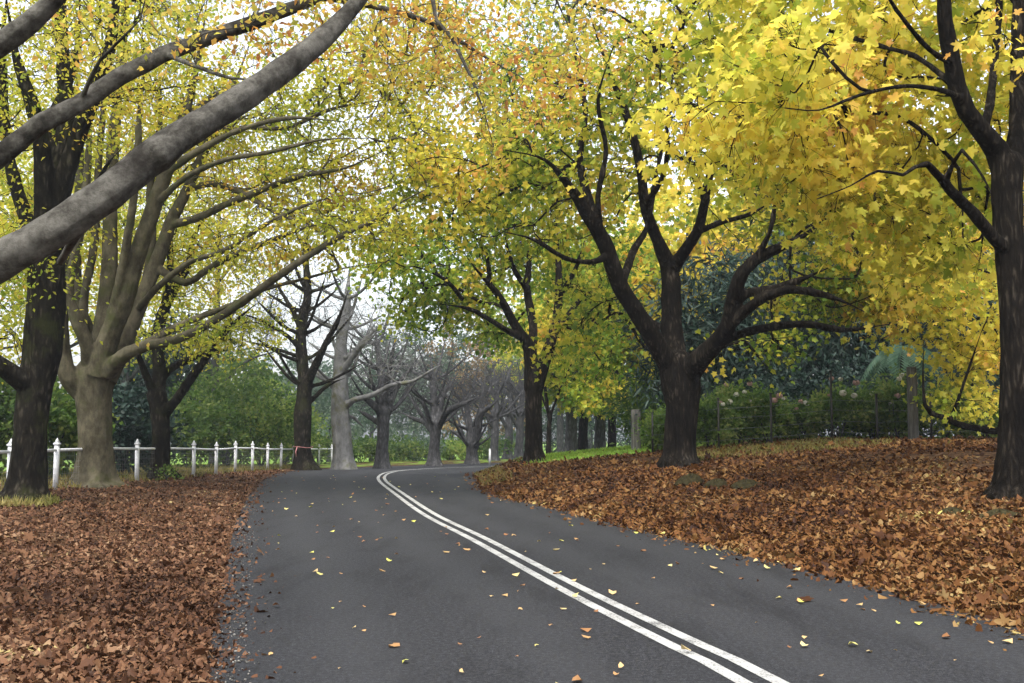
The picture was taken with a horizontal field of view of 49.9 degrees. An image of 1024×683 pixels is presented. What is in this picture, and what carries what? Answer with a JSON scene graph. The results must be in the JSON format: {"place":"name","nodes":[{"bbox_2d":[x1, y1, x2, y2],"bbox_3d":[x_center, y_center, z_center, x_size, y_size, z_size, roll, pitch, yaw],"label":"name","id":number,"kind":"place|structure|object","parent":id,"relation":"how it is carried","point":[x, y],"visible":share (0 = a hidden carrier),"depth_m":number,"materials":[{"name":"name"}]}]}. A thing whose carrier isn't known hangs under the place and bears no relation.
{"place":"outdoors","nodes":[
{"label":"outdoors","id":0,"kind":"place"},
{"bbox_2d":[0,0,1010,441],"label":"sky","id":1,"kind":"structure","parent":0,"point":[77,358],"materials":[{"name":"white"}]},
{"bbox_2d":[0,436,1023,682],"bbox_3d":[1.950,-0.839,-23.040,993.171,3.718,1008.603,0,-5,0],"label":"ground","id":2,"kind":"structure","parent":0,"point":[458,460],"depth_m":19.43,"materials":[{"name":"soil"}]},
{"bbox_2d":[0,494,58,507],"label":"grass tuft","id":3,"kind":"object","parent":2,"relation":"on","point":[14,501],"visible":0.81,"depth_m":19.80,"materials":[{"name":"plant"}]},
{"bbox_2d":[0,375,73,474],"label":"garden bush","id":4,"kind":"object","parent":2,"relation":"on","point":[7,398],"visible":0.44,"depth_m":30.65,"materials":[{"name":"green plant"}]},
{"bbox_2d":[0,100,98,351],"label":"autumn tree","id":5,"kind":"object","parent":2,"relation":"on","point":[15,291],"visible":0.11,"depth_m":41.50,"materials":[{"name":"yellow plant"}]},
{"bbox_2d":[37,491,64,502],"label":"grass tuft","id":6,"kind":"object","parent":2,"relation":"on","point":[55,496],"visible":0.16,"depth_m":20.64,"materials":[{"name":"green plant"}]},
{"bbox_2d":[0,382,124,477],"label":"garden bush","id":7,"kind":"object","parent":2,"relation":"on","point":[68,428],"visible":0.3,"depth_m":32.21,"materials":[{"name":"green plant"}]},
{"bbox_2d":[0,68,179,368],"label":"autumn tree","id":8,"kind":"object","parent":2,"relation":"on","point":[95,288],"visible":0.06,"depth_m":46.70,"materials":[{"name":"yellow plant"}]},
{"bbox_2d":[0,84,255,464],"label":"autumn tree","id":9,"kind":"object","parent":2,"relation":"on","point":[128,364],"visible":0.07,"depth_m":52.24,"materials":[{"name":"yellow plant"}]},
{"bbox_2d":[65,367,194,472],"bbox_3d":[-13.072,2.715,36.980,4.353,3.806,4.944,0,-5,0],"label":"garden bush","id":10,"kind":"object","parent":2,"relation":"on","point":[130,434],"visible":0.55,"depth_m":36.58,"materials":[{"name":"green plant"}]},
{"bbox_2d":[0,0,275,502],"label":"old tree","id":11,"kind":"object","parent":2,"relation":"on","point":[56,152],"visible":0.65,"depth_m":20.86,"materials":[{"name":"yellow plant"}]},
{"bbox_2d":[75,301,225,464],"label":"hazy tree","id":12,"kind":"object","parent":2,"relation":"on","point":[180,376],"visible":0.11,"depth_m":60.95,"materials":[{"name":"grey plant"}]},
{"bbox_2d":[0,468,315,682],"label":"leaf litter","id":13,"kind":"object","parent":2,"relation":"on","point":[116,669],"visible":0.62,"depth_m":10.01,"materials":[{"name":"brown plant"}]},
{"bbox_2d":[0,462,318,491],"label":"grass","id":14,"kind":"structure","parent":2,"relation":"on","point":[223,467],"depth_m":38.91,"materials":[{"name":"green plant"}]},
{"bbox_2d":[0,438,332,489],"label":"white fence","id":15,"kind":"object","parent":2,"relation":"on","point":[57,449],"visible":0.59,"depth_m":37.09,"materials":[{"name":"paint"}]},
{"bbox_2d":[150,464,183,479],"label":"shrub","id":16,"kind":"object","parent":2,"relation":"on","point":[168,469],"visible":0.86,"depth_m":32.60,"materials":[{"name":"green plant"}]},
{"bbox_2d":[82,82,302,479],"bbox_3d":[-9.922,-1.893,34.049,7.318,12.786,7.666,0,-5,0],"label":"old tree","id":17,"kind":"object","parent":2,"relation":"on","point":[161,407],"visible":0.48,"depth_m":33.44,"materials":[{"name":"yellow plant"}]},
{"bbox_2d":[129,372,257,468],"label":"garden bush","id":18,"kind":"object","parent":2,"relation":"on","point":[203,432],"visible":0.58,"depth_m":47.56,"materials":[{"name":"green plant"}]},
{"bbox_2d":[166,352,295,465],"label":"garden bush","id":19,"kind":"object","parent":2,"relation":"on","point":[220,392],"visible":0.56,"depth_m":51.28,"materials":[{"name":"green plant"}]},
{"bbox_2d":[118,120,345,464],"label":"autumn tree","id":20,"kind":"object","parent":2,"relation":"on","point":[213,362],"visible":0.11,"depth_m":60.05,"materials":[{"name":"yellow plant"}]},
{"bbox_2d":[169,337,294,463],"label":"hazy tree","id":21,"kind":"object","parent":2,"relation":"on","point":[256,366],"visible":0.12,"depth_m":74.43,"materials":[{"name":"green plant"}]},
{"bbox_2d":[0,0,490,488],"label":"beech tree","id":22,"kind":"object","parent":2,"relation":"on","point":[88,382],"visible":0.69,"depth_m":27.35,"materials":[{"name":"yellow plant"}]},
{"bbox_2d":[208,371,323,466],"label":"garden bush","id":23,"kind":"object","parent":2,"relation":"on","point":[289,417],"visible":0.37,"depth_m":52.98,"materials":[{"name":"green plant"}]},
{"bbox_2d":[264,291,272,369],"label":"tower","id":24,"kind":"structure","parent":2,"relation":"on","point":[269,301],"depth_m":330.47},
{"bbox_2d":[230,348,331,462],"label":"hazy tree","id":25,"kind":"object","parent":2,"relation":"on","point":[326,399],"visible":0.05,"depth_m":94.34,"materials":[{"name":"grey plant"}]},
{"bbox_2d":[232,399,331,464],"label":"garden bush","id":26,"kind":"object","parent":2,"relation":"on","point":[314,436],"visible":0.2,"depth_m":59.10,"materials":[{"name":"green plant"}]},
{"bbox_2d":[217,183,386,469],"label":"bare tree","id":27,"kind":"object","parent":2,"relation":"on","point":[305,400],"visible":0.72,"depth_m":48.84,"materials":[{"name":"brown plant"}]},
{"bbox_2d":[285,431,332,463],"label":"hedge bush","id":28,"kind":"object","parent":2,"relation":"on","point":[329,443],"visible":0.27,"depth_m":65.22,"materials":[{"name":"green plant"}]},
{"bbox_2d":[0,0,663,283],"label":"copper tree","id":29,"kind":"object","parent":2,"relation":"on","point":[69,222],"visible":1,"depth_m":9.09,"materials":[{"name":"yellow plant"}]},
{"bbox_2d":[294,354,375,461],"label":"hazy tree","id":30,"kind":"object","parent":2,"relation":"on","point":[356,426],"visible":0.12,"depth_m":108.88,"materials":[{"name":"grey plant"}]},
{"bbox_2d":[329,432,399,462],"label":"hedge bush","id":31,"kind":"object","parent":2,"relation":"on","point":[368,448],"visible":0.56,"depth_m":69.09,"materials":[{"name":"green plant"}]},
{"bbox_2d":[292,262,451,469],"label":"bare tree","id":32,"kind":"object","parent":2,"relation":"on","point":[342,403],"visible":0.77,"depth_m":51.04,"materials":[{"name":"grey plant"}]},
{"bbox_2d":[324,324,445,460],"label":"hazy tree","id":33,"kind":"object","parent":2,"relation":"on","point":[391,431],"visible":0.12,"depth_m":116.96,"materials":[{"name":"grey plant"}]},
{"bbox_2d":[329,296,449,468],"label":"bare tree","id":34,"kind":"object","parent":2,"relation":"on","point":[382,406],"visible":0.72,"depth_m":54.15,"materials":[{"name":"grey plant"}]},
{"bbox_2d":[371,432,428,461],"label":"hedge bush","id":35,"kind":"object","parent":2,"relation":"on","point":[410,444],"visible":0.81,"depth_m":72.11,"materials":[{"name":"green plant"}]},
{"bbox_2d":[350,316,467,460],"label":"hazy tree","id":36,"kind":"object","parent":2,"relation":"on","point":[398,420],"visible":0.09,"depth_m":123.81,"materials":[{"name":"grey plant"}]},
{"bbox_2d":[392,428,449,460],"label":"hedge bush","id":37,"kind":"object","parent":2,"relation":"on","point":[425,443],"visible":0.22,"depth_m":74.38,"materials":[{"name":"green plant"}]},
{"bbox_2d":[393,333,493,465],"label":"bare tree","id":38,"kind":"object","parent":2,"relation":"on","point":[434,420],"visible":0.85,"depth_m":61.52,"materials":[{"name":"grey plant"}]},
{"bbox_2d":[390,296,502,459],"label":"hazy tree","id":39,"kind":"object","parent":2,"relation":"on","point":[444,370],"visible":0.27,"depth_m":118.23,"materials":[{"name":"grey plant"}]},
{"bbox_2d":[421,434,478,459],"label":"hedge bush","id":40,"kind":"object","parent":2,"relation":"on","point":[457,448],"visible":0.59,"depth_m":75.81,"materials":[{"name":"green plant"}]},
{"bbox_2d":[428,359,513,463],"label":"bare tree","id":41,"kind":"object","parent":2,"relation":"on","point":[472,438],"visible":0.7,"depth_m":66.44,"materials":[{"name":"grey plant"}]},
{"bbox_2d":[417,298,524,446],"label":"hazy tree","id":42,"kind":"object","parent":2,"relation":"on","point":[477,359],"visible":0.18,"depth_m":116.56,"materials":[{"name":"grey plant"}]},
{"bbox_2d":[449,432,515,459],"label":"hedge bush","id":43,"kind":"object","parent":2,"relation":"on","point":[485,448],"visible":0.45,"depth_m":79.38,"materials":[{"name":"green plant"}]},
{"bbox_2d":[455,349,523,460],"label":"bare tree","id":44,"kind":"object","parent":2,"relation":"on","point":[494,426],"visible":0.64,"depth_m":74.57,"materials":[{"name":"grey plant"}]},
{"bbox_2d":[489,449,490,463],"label":"marker post","id":45,"kind":"object","parent":2,"relation":"on","point":[489,456],"visible":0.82,"depth_m":65.61,"materials":[{"name":"white paint"}]},
{"bbox_2d":[474,464,511,483],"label":"grass","id":46,"kind":"structure","parent":2,"relation":"on","point":[491,472],"depth_m":35.13,"materials":[{"name":"plant"}]},
{"bbox_2d":[329,0,667,464],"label":"maple tree","id":47,"kind":"object","parent":2,"relation":"on","point":[449,282],"visible":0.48,"depth_m":36.93,"materials":[{"name":"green plant"}]},
{"bbox_2d":[480,354,524,458],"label":"bare tree","id":48,"kind":"object","parent":2,"relation":"on","point":[507,422],"visible":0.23,"depth_m":81.50,"materials":[{"name":"grey plant"}]},
{"bbox_2d":[485,430,524,459],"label":"hedge bush","id":49,"kind":"object","parent":2,"relation":"on","point":[514,440],"visible":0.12,"depth_m":85.04,"materials":[{"name":"green plant"}]},
{"bbox_2d":[456,305,564,452],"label":"hazy tree","id":50,"kind":"object","parent":2,"relation":"on","point":[555,411],"visible":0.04,"depth_m":120.78,"materials":[{"name":"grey plant"}]},
{"bbox_2d":[470,250,563,452],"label":"autumn tree","id":51,"kind":"object","parent":2,"relation":"on","point":[560,434],"visible":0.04,"depth_m":87.52,"materials":[{"name":"yellow plant"}]},
{"bbox_2d":[492,353,543,458],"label":"bare tree","id":52,"kind":"object","parent":2,"relation":"on","point":[519,415],"visible":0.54,"depth_m":77.52,"materials":[{"name":"grey plant"}]},
{"bbox_2d":[511,271,579,453],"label":"autumn tree","id":53,"kind":"object","parent":2,"relation":"on","point":[550,377],"visible":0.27,"depth_m":53.66,"materials":[{"name":"yellow plant"}]},
{"bbox_2d":[499,407,592,453],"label":"hedge bush","id":54,"kind":"object","parent":2,"relation":"on","point":[552,435],"visible":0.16,"depth_m":91.07,"materials":[{"name":"green plant"}]},
{"bbox_2d":[515,362,631,448],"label":"hazy tree","id":55,"kind":"object","parent":2,"relation":"on","point":[590,440],"visible":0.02,"depth_m":114.36,"materials":[{"name":"grey plant"}]},
{"bbox_2d":[509,223,643,451],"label":"autumn tree","id":56,"kind":"object","parent":2,"relation":"on","point":[570,440],"visible":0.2,"depth_m":54.25,"materials":[{"name":"yellow plant"}]},
{"bbox_2d":[510,226,650,449],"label":"autumn tree","id":57,"kind":"object","parent":2,"relation":"on","point":[583,435],"visible":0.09,"depth_m":55.48,"materials":[{"name":"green plant"}]},
{"bbox_2d":[545,404,627,449],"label":"hedge bush","id":58,"kind":"object","parent":2,"relation":"on","point":[590,425],"visible":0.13,"depth_m":89.12,"materials":[{"name":"green plant"}]},
{"bbox_2d":[552,220,637,447],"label":"autumn tree","id":59,"kind":"object","parent":2,"relation":"on","point":[612,437],"visible":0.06,"depth_m":65.57,"materials":[{"name":"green plant"}]},
{"bbox_2d":[551,225,655,448],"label":"autumn tree","id":60,"kind":"object","parent":2,"relation":"on","point":[600,435],"visible":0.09,"depth_m":57.46,"materials":[{"name":"green plant"}]},
{"bbox_2d":[590,411,647,447],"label":"hedge bush","id":61,"kind":"object","parent":2,"relation":"on","point":[623,439],"visible":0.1,"depth_m":82.98,"materials":[{"name":"green plant"}]},
{"bbox_2d":[584,225,659,444],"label":"autumn tree","id":62,"kind":"object","parent":2,"relation":"on","point":[628,354],"visible":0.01,"depth_m":59.83,"materials":[{"name":"green plant"}]},
{"bbox_2d":[631,409,640,449],"bbox_3d":[4.266,3.183,37.867,0.390,1.680,0.400,0,-5,0],"label":"cut post","id":63,"kind":"object","parent":2,"relation":"on","point":[634,440],"visible":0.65,"depth_m":37.74,"materials":[{"name":"grey wood"}]},
{"bbox_2d":[623,395,665,451],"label":"hydrangea bush","id":64,"kind":"object","parent":2,"relation":"on","point":[657,438],"visible":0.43,"depth_m":33.25,"materials":[{"name":"green plant"}]},
{"bbox_2d":[596,371,702,445],"bbox_3d":[5.635,2.403,39.795,5.224,2.951,5.168,0,-5,0],"label":"garden bush","id":65,"kind":"object","parent":2,"relation":"on","point":[625,416],"visible":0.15,"depth_m":39.70,"materials":[{"name":"green plant"}]},
{"bbox_2d":[379,0,936,467],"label":"maple tree","id":66,"kind":"object","parent":2,"relation":"on","point":[533,176],"visible":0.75,"depth_m":25.00,"materials":[{"name":"yellow plant"}]},
{"bbox_2d":[582,170,781,384],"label":"autumn tree","id":67,"kind":"object","parent":2,"relation":"on","point":[662,208],"visible":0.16,"depth_m":54.37,"materials":[{"name":"yellow plant"}]},
{"bbox_2d":[675,473,704,486],"bbox_3d":[3.317,2.574,20.336,0.676,0.276,0.607,0,-5,0],"label":"mossy stone","id":68,"kind":"object","parent":2,"relation":"on","point":[687,479],"visible":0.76,"depth_m":20.22,"materials":[{"name":"stone"}]},
{"bbox_2d":[603,239,825,440],"bbox_3d":[7.165,0.248,39.178,8.146,8.449,8.132,0,-5,0],"label":"evergreen tree","id":69,"kind":"object","parent":2,"relation":"on","point":[691,323],"visible":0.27,"depth_m":38.06,"materials":[{"name":"green plant"}]},
{"bbox_2d":[703,478,731,488],"bbox_3d":[3.690,2.557,19.644,0.587,0.230,0.625,0,-5,0],"label":"mossy stone","id":70,"kind":"object","parent":2,"relation":"on","point":[717,482],"visible":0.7,"depth_m":19.53,"materials":[{"name":"stone"}]},
{"bbox_2d":[696,390,750,447],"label":"hydrangea bush","id":71,"kind":"object","parent":2,"relation":"on","point":[708,406],"visible":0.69,"depth_m":30.95,"materials":[{"name":"green plant"}]},
{"bbox_2d":[642,142,813,434],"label":"autumn tree","id":72,"kind":"object","parent":2,"relation":"on","point":[676,227],"visible":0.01,"depth_m":57.38,"materials":[{"name":"yellow plant"}]},
{"bbox_2d":[649,355,815,441],"bbox_3d":[7.373,1.907,36.482,5.197,3.028,5.628,4,-6,-38],"label":"garden bush","id":73,"kind":"object","parent":2,"relation":"on","point":[708,385],"visible":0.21,"depth_m":35.39,"materials":[{"name":"green plant"}]},
{"bbox_2d":[706,374,774,444],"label":"hydrangea bush","id":74,"kind":"object","parent":2,"relation":"on","point":[745,400],"visible":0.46,"depth_m":31.91,"materials":[{"name":"green plant"}]},
{"bbox_2d":[460,434,1023,650],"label":"leaf litter","id":75,"kind":"object","parent":2,"relation":"on","point":[1010,604],"visible":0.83,"depth_m":15.73,"materials":[{"name":"brown plant"}]},
{"bbox_2d":[731,479,760,488],"bbox_3d":[4.111,2.498,19.074,0.750,0.230,0.601,0,-5,0],"label":"mossy stone","id":76,"kind":"object","parent":2,"relation":"on","point":[745,483],"visible":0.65,"depth_m":18.92,"materials":[{"name":"stone"}]},
{"bbox_2d":[734,382,801,442],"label":"hydrangea bush","id":77,"kind":"object","parent":2,"relation":"on","point":[777,412],"visible":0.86,"depth_m":31.66,"materials":[{"name":"green plant"}]},
{"bbox_2d":[696,436,895,460],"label":"grass","id":78,"kind":"structure","parent":2,"relation":"on","point":[836,440],"depth_m":26.91,"materials":[{"name":"green plant"}]},
{"bbox_2d":[689,188,906,437],"bbox_3d":[10.671,-0.529,41.207,8.554,10.945,9.253,0,-5,0],"label":"evergreen tree","id":79,"kind":"object","parent":2,"relation":"on","point":[843,349],"visible":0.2,"depth_m":39.45,"materials":[{"name":"green plant"}]},
{"bbox_2d":[762,393,840,439],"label":"hydrangea bush","id":80,"kind":"object","parent":2,"relation":"on","point":[808,429],"visible":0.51,"depth_m":31.98,"materials":[{"name":"green plant"}]},
{"bbox_2d":[597,0,1023,500],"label":"maple tree","id":81,"kind":"object","parent":2,"relation":"on","point":[780,79],"visible":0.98,"depth_m":16.41,"materials":[{"name":"yellow plant"}]},
{"bbox_2d":[740,350,899,438],"bbox_3d":[10.269,1.813,36.699,5.856,3.294,5.908,-4,-7,42],"label":"garden bush","id":82,"kind":"object","parent":2,"relation":"on","point":[808,387],"visible":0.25,"depth_m":36.03,"materials":[{"name":"green plant"}]},
{"bbox_2d":[651,371,998,452],"bbox_3d":[9.106,2.088,30.531,10.856,2.518,1.971,-1,-5,16],"label":"garden fence","id":83,"kind":"object","parent":2,"relation":"on","point":[831,415],"visible":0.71,"depth_m":30.18,"materials":[{"name":"metal"}]},
{"bbox_2d":[792,375,881,437],"bbox_3d":[9.491,1.994,31.953,2.712,2.038,2.596,0,-5,0],"label":"hydrangea bush","id":84,"kind":"object","parent":2,"relation":"on","point":[864,407],"visible":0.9,"depth_m":31.54,"materials":[{"name":"green plant"}]},
{"bbox_2d":[840,387,906,438],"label":"hydrangea bush","id":85,"kind":"object","parent":2,"relation":"on","point":[867,429],"visible":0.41,"depth_m":32.09,"materials":[{"name":"green plant"}]},
{"bbox_2d":[733,0,1023,435],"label":"maple tree","id":86,"kind":"object","parent":2,"relation":"on","point":[970,356],"visible":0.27,"depth_m":27.13,"materials":[{"name":"yellow plant"}]},
{"bbox_2d":[767,102,989,337],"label":"autumn tree","id":87,"kind":"object","parent":2,"relation":"on","point":[842,158],"depth_m":59.33,"materials":[{"name":"yellow plant"}]},
{"bbox_2d":[783,217,995,436],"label":"evergreen tree","id":88,"kind":"object","parent":2,"relation":"on","point":[886,342],"visible":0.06,"depth_m":40.04,"materials":[{"name":"green plant"}]},
{"bbox_2d":[802,345,976,437],"bbox_3d":[12.543,1.780,37.330,6.175,3.348,5.920,0,-5,0],"label":"garden bush","id":89,"kind":"object","parent":2,"relation":"on","point":[846,375],"visible":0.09,"depth_m":36.52,"materials":[{"name":"green plant"}]},
{"bbox_2d":[865,362,935,437],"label":"hydrangea bush","id":90,"kind":"object","parent":2,"relation":"on","point":[896,391],"visible":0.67,"depth_m":31.73,"materials":[{"name":"green plant"}]},
{"bbox_2d":[857,344,944,436],"bbox_3d":[12.103,1.649,34.043,2.593,3.162,2.850,3,-6,-29],"label":"tree fern","id":91,"kind":"object","parent":2,"relation":"on","point":[899,357],"visible":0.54,"depth_m":33.52,"materials":[{"name":"green plant"}]},
{"bbox_2d":[816,219,998,436],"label":"evergreen tree","id":92,"kind":"object","parent":2,"relation":"on","point":[975,316],"visible":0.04,"depth_m":40.30,"materials":[{"name":"green plant"}]},
{"bbox_2d":[906,367,918,438],"bbox_3d":[10.546,1.810,28.951,0.280,2.290,0.280,0,-5,0],"label":"timber post","id":93,"kind":"object","parent":2,"relation":"on","point":[913,421],"visible":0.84,"depth_m":28.87,"materials":[{"name":"grey wood"}]},
{"bbox_2d":[872,352,999,436],"bbox_3d":[14.997,1.741,36.928,6.178,3.276,6.251,0,-5,0],"label":"garden bush","id":94,"kind":"object","parent":2,"relation":"on","point":[995,383],"visible":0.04,"depth_m":36.24,"materials":[{"name":"green plant"}]},
{"bbox_2d":[917,376,989,438],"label":"hydrangea bush","id":95,"kind":"object","parent":2,"relation":"on","point":[955,428],"visible":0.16,"depth_m":32.12,"materials":[{"name":"green plant"}]},
{"bbox_2d":[938,507,970,515],"bbox_3d":[5.400,2.127,13.505,0.534,0.195,0.532,0,-5,0],"label":"mossy stone","id":96,"kind":"object","parent":2,"relation":"on","point":[955,510],"visible":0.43,"depth_m":13.39,"materials":[{"name":"stone"}]},
{"bbox_2d":[950,387,999,437],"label":"hydrangea bush","id":97,"kind":"object","parent":2,"relation":"on","point":[994,416],"visible":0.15,"depth_m":31.93,"materials":[{"name":"green plant"}]},
{"bbox_2d":[948,168,1023,380],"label":"evergreen tree","id":98,"kind":"object","parent":2,"relation":"on","point":[985,252],"visible":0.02,"depth_m":40.30,"materials":[{"name":"green plant"}]},
{"bbox_2d":[974,508,1020,519],"bbox_3d":[5.772,2.083,13.088,0.676,0.195,0.547,0,-5,0],"label":"mossy stone","id":99,"kind":"object","parent":2,"relation":"on","point":[998,510],"visible":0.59,"depth_m":12.98,"materials":[{"name":"green stone"}]},
{"bbox_2d":[205,463,1023,682],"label":"road","id":100,"kind":"structure","parent":0,"point":[432,595],"depth_m":9.33,"materials":[{"name":"grey asphalt"}]},
{"bbox_2d":[212,482,267,682],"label":"gravel","id":101,"kind":"structure","parent":100,"relation":"on","point":[230,677],"depth_m":8.48,"materials":[{"name":"grey gravel"}]},
{"bbox_2d":[377,466,752,682],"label":"road marking","id":102,"kind":"object","parent":100,"relation":"on","point":[723,671],"visible":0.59,"depth_m":8.99,"materials":[{"name":"paint"}]},
{"bbox_2d":[383,466,788,682],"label":"road marking","id":103,"kind":"object","parent":100,"relation":"on","point":[764,674],"visible":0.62,"depth_m":9.04,"materials":[{"name":"paint"}]},
{"bbox_2d":[244,475,1012,682],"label":"scattered leaves","id":104,"kind":"object","parent":100,"relation":"on","point":[577,677],"visible":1,"depth_m":9.55,"materials":[{"name":"yellow plant"}]},
{"bbox_2d":[511,435,893,464],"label":"grass","id":105,"kind":"structure","parent":0,"point":[577,452],"depth_m":37.84,"materials":[{"name":"green plant"}]}
]}

